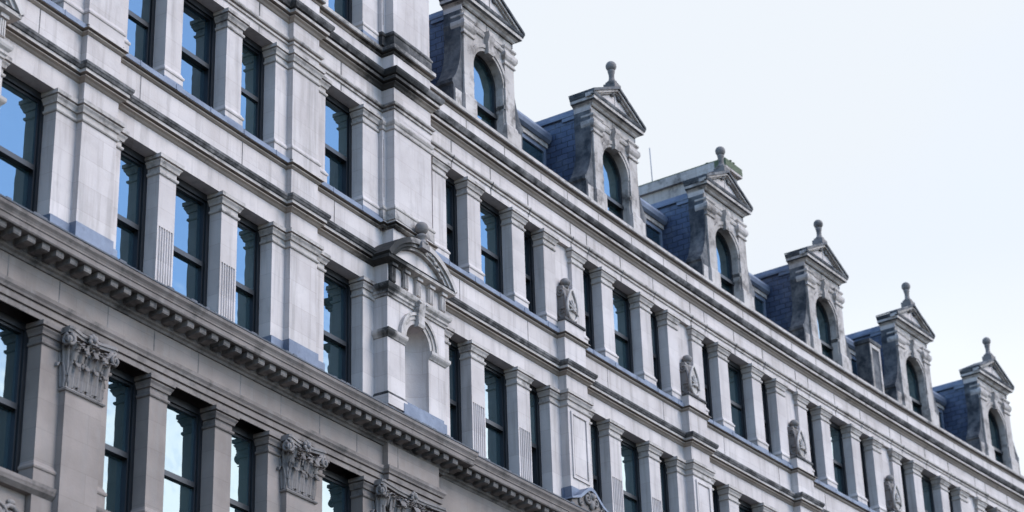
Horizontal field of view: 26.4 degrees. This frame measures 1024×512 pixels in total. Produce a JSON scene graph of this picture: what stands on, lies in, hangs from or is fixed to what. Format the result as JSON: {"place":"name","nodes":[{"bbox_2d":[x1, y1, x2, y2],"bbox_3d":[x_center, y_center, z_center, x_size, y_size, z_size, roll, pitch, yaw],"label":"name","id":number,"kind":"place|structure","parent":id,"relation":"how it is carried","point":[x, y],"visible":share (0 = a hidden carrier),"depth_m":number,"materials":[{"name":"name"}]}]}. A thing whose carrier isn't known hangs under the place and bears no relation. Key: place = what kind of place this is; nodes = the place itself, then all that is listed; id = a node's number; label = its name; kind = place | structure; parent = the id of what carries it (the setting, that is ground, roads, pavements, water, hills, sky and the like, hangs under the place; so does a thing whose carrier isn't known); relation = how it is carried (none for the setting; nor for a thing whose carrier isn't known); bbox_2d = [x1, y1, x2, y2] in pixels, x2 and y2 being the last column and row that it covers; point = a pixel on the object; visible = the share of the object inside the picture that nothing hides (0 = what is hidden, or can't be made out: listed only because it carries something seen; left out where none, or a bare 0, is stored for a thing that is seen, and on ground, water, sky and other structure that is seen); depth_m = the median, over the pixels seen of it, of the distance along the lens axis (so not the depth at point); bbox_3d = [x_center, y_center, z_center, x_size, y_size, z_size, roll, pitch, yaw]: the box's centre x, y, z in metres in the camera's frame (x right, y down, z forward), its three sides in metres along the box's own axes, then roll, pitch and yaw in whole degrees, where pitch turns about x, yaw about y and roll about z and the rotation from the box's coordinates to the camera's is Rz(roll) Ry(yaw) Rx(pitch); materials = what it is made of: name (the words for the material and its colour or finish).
{"place":"outdoors","nodes":[
{"label":"outdoors","id":0,"kind":"place"},
{"bbox_2d":[429,0,1023,475],"label":"sky","id":1,"kind":"structure","parent":0,"point":[897,126],"materials":[{"name":"white"}]},
{"label":"ground","id":2,"kind":"structure","parent":0,"visible":0},
{"bbox_2d":[0,0,1023,511],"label":"stone building","id":3,"kind":"structure","parent":2,"relation":"on","point":[332,256],"depth_m":42.14,"materials":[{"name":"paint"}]},
{"bbox_2d":[0,311,28,472],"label":"window","id":4,"kind":"structure","parent":3,"relation":"in","point":[14,338],"depth_m":32.33,"materials":[{"name":"glass"}]},
{"bbox_2d":[0,70,43,211],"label":"window","id":5,"kind":"structure","parent":3,"relation":"in","point":[21,117],"depth_m":33.88,"materials":[{"name":"glass"}]},
{"bbox_2d":[103,368,136,511],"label":"window","id":6,"kind":"structure","parent":3,"relation":"in","point":[122,392],"depth_m":34.24,"materials":[{"name":"glass"}]},
{"bbox_2d":[116,143,147,271],"bbox_3d":[-6.380,-0.634,35.726,0.145,2.547,0.988,-16,-29,27],"label":"window","id":7,"kind":"structure","parent":3,"relation":"in","point":[131,216],"depth_m":35.99,"materials":[{"name":"glass"}]},
{"bbox_2d":[127,0,155,67],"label":"window","id":8,"kind":"structure","parent":3,"relation":"in","point":[141,13],"depth_m":37.46,"materials":[{"name":"glass"}]},
{"bbox_2d":[163,395,202,511],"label":"window","id":9,"kind":"structure","parent":3,"relation":"in","point":[183,447],"depth_m":35.55,"materials":[{"name":"glass"}]},
{"bbox_2d":[172,177,209,305],"bbox_3d":[-5.587,-0.079,36.944,0.145,2.547,1.238,-16,-29,27],"label":"window","id":10,"kind":"structure","parent":3,"relation":"in","point":[192,209],"depth_m":37.25,"materials":[{"name":"glass"}]},
{"bbox_2d":[181,0,215,107],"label":"window","id":11,"kind":"structure","parent":3,"relation":"in","point":[198,33],"depth_m":38.88,"materials":[{"name":"glass"}]},
{"bbox_2d":[230,425,255,511],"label":"window","id":12,"kind":"structure","parent":3,"relation":"in","point":[243,448],"depth_m":36.84,"materials":[{"name":"glass"}]},
{"bbox_2d":[235,214,260,334],"bbox_3d":[-4.779,0.480,38.172,0.145,2.547,0.998,-16,-29,27],"label":"window","id":13,"kind":"structure","parent":3,"relation":"in","point":[248,238],"depth_m":38.41,"materials":[{"name":"glass"}]},
{"bbox_2d":[240,34,264,140],"bbox_3d":[-4.893,-2.984,39.824,0.145,2.287,0.998,-16,-29,27],"label":"window","id":14,"kind":"structure","parent":3,"relation":"in","point":[252,79],"depth_m":40.11,"materials":[{"name":"glass"}]},
{"bbox_2d":[322,468,350,511],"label":"window","id":15,"kind":"structure","parent":3,"relation":"in","point":[336,493],"depth_m":39.11,"materials":[{"name":"glass"}]},
{"bbox_2d":[323,266,350,384],"bbox_3d":[-3.378,1.433,40.267,0.145,2.547,1.223,-16,-29,27],"label":"window","id":16,"kind":"structure","parent":3,"relation":"in","point":[337,292],"depth_m":40.57,"materials":[{"name":"glass"}]},
{"bbox_2d":[325,92,351,198],"bbox_3d":[-3.493,-2.031,41.919,0.145,2.287,1.223,-16,-29,27],"label":"window","id":17,"kind":"structure","parent":3,"relation":"in","point":[338,128],"depth_m":42.17,"materials":[{"name":"glass"}]},
{"bbox_2d":[328,0,351,23],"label":"window","id":18,"kind":"structure","parent":3,"relation":"in","point":[343,8],"depth_m":43.69,"materials":[{"name":"glass"}]},
{"bbox_2d":[446,175,457,265],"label":"window","id":19,"kind":"structure","parent":3,"relation":"in","point":[451,199],"depth_m":45.26,"materials":[{"name":"glass"}]},
{"bbox_2d":[449,339,461,442],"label":"window","id":20,"kind":"structure","parent":3,"relation":"in","point":[454,355],"depth_m":43.59,"materials":[{"name":"glass"}]},
{"bbox_2d":[480,198,503,293],"bbox_3d":[-0.596,-0.115,46.137,0.145,2.287,1.238,-17,-29,28],"label":"window","id":21,"kind":"structure","parent":3,"relation":"in","point":[490,221],"depth_m":46.43,"materials":[{"name":"glass"}]},
{"bbox_2d":[484,359,508,469],"bbox_3d":[-0.481,3.349,44.484,0.145,2.547,1.238,-17,-29,28],"label":"window","id":22,"kind":"structure","parent":3,"relation":"in","point":[495,381],"depth_m":44.81,"materials":[{"name":"glass"}]},
{"bbox_2d":[524,228,535,313],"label":"window","id":23,"kind":"structure","parent":3,"relation":"in","point":[528,243],"depth_m":47.58,"materials":[{"name":"glass"}]},
{"bbox_2d":[517,110,551,165],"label":"roof window","id":24,"kind":"structure","parent":3,"relation":"in","point":[536,139],"depth_m":51.56,"materials":[{"name":"grey glass"}]},
{"bbox_2d":[529,385,541,486],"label":"window","id":25,"kind":"structure","parent":3,"relation":"in","point":[534,406],"depth_m":45.88,"materials":[{"name":"glass"}]},
{"bbox_2d":[583,266,594,349],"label":"window","id":26,"kind":"structure","parent":3,"relation":"in","point":[589,325],"depth_m":49.46,"materials":[{"name":"glass"}]},
{"bbox_2d":[590,419,601,501],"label":"window","id":27,"kind":"structure","parent":3,"relation":"in","point":[595,446],"depth_m":47.88,"materials":[{"name":"glass"}]},
{"bbox_2d":[612,285,633,373],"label":"window","id":28,"kind":"structure","parent":3,"relation":"in","point":[622,318],"depth_m":50.63,"materials":[{"name":"glass"}]},
{"bbox_2d":[620,435,641,511],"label":"window","id":29,"kind":"structure","parent":3,"relation":"in","point":[629,453],"depth_m":49.08,"materials":[{"name":"glass"}]},
{"bbox_2d":[640,198,667,247],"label":"roof window","id":30,"kind":"structure","parent":3,"relation":"in","point":[656,221],"depth_m":55.81,"materials":[{"name":"grey glass"}]},
{"bbox_2d":[650,310,661,389],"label":"window","id":31,"kind":"structure","parent":3,"relation":"in","point":[654,329],"depth_m":51.73,"materials":[{"name":"glass"}]},
{"bbox_2d":[659,457,669,511],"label":"window","id":32,"kind":"structure","parent":3,"relation":"in","point":[663,475],"depth_m":50.27,"materials":[{"name":"glass"}]},
{"bbox_2d":[701,342,712,419],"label":"window","id":33,"kind":"structure","parent":3,"relation":"in","point":[707,384],"depth_m":53.62,"materials":[{"name":"glass"}]},
{"bbox_2d":[712,485,719,511],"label":"window","id":34,"kind":"structure","parent":3,"relation":"in","point":[716,506],"depth_m":52.29,"materials":[{"name":"glass"}]},
{"bbox_2d":[727,358,746,439],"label":"window","id":35,"kind":"structure","parent":3,"relation":"in","point":[734,371],"depth_m":54.84,"materials":[{"name":"glass"}]},
{"bbox_2d":[738,499,752,511],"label":"window","id":36,"kind":"structure","parent":3,"relation":"in","point":[743,507],"depth_m":53.47,"materials":[{"name":"glass"}]},
{"bbox_2d":[749,273,769,317],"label":"roof window","id":37,"kind":"structure","parent":3,"relation":"in","point":[761,289],"depth_m":59.99,"materials":[{"name":"grey glass"}]},
{"bbox_2d":[761,379,771,453],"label":"window","id":38,"kind":"structure","parent":3,"relation":"in","point":[764,396],"depth_m":55.88,"materials":[{"name":"glass"}]},
{"bbox_2d":[806,406,817,478],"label":"window","id":39,"kind":"structure","parent":3,"relation":"in","point":[809,418],"depth_m":57.74,"materials":[{"name":"glass"}]},
{"bbox_2d":[829,420,847,495],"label":"window","id":40,"kind":"structure","parent":3,"relation":"in","point":[835,431],"depth_m":58.87,"materials":[{"name":"glass"}]},
{"bbox_2d":[845,336,857,375],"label":"roof window","id":41,"kind":"structure","parent":3,"relation":"in","point":[850,343],"depth_m":64.03,"materials":[{"name":"grey glass"}]},
{"bbox_2d":[859,438,869,507],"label":"window","id":42,"kind":"structure","parent":3,"relation":"in","point":[861,444],"depth_m":59.96,"materials":[{"name":"glass"}]},
{"bbox_2d":[900,461,908,511],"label":"window","id":43,"kind":"structure","parent":3,"relation":"in","point":[902,469],"depth_m":61.87,"materials":[{"name":"glass"}]},
{"bbox_2d":[921,473,934,511],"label":"window","id":44,"kind":"structure","parent":3,"relation":"in","point":[926,484],"depth_m":63.10,"materials":[{"name":"glass"}]},
{"bbox_2d":[932,390,946,429],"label":"roof window","id":45,"kind":"structure","parent":3,"relation":"in","point":[941,402],"depth_m":68.17,"materials":[{"name":"grey glass"}]},
{"bbox_2d":[948,488,953,511],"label":"window","id":46,"kind":"structure","parent":3,"relation":"in","point":[949,494],"depth_m":64.25,"materials":[{"name":"glass"}]}
]}

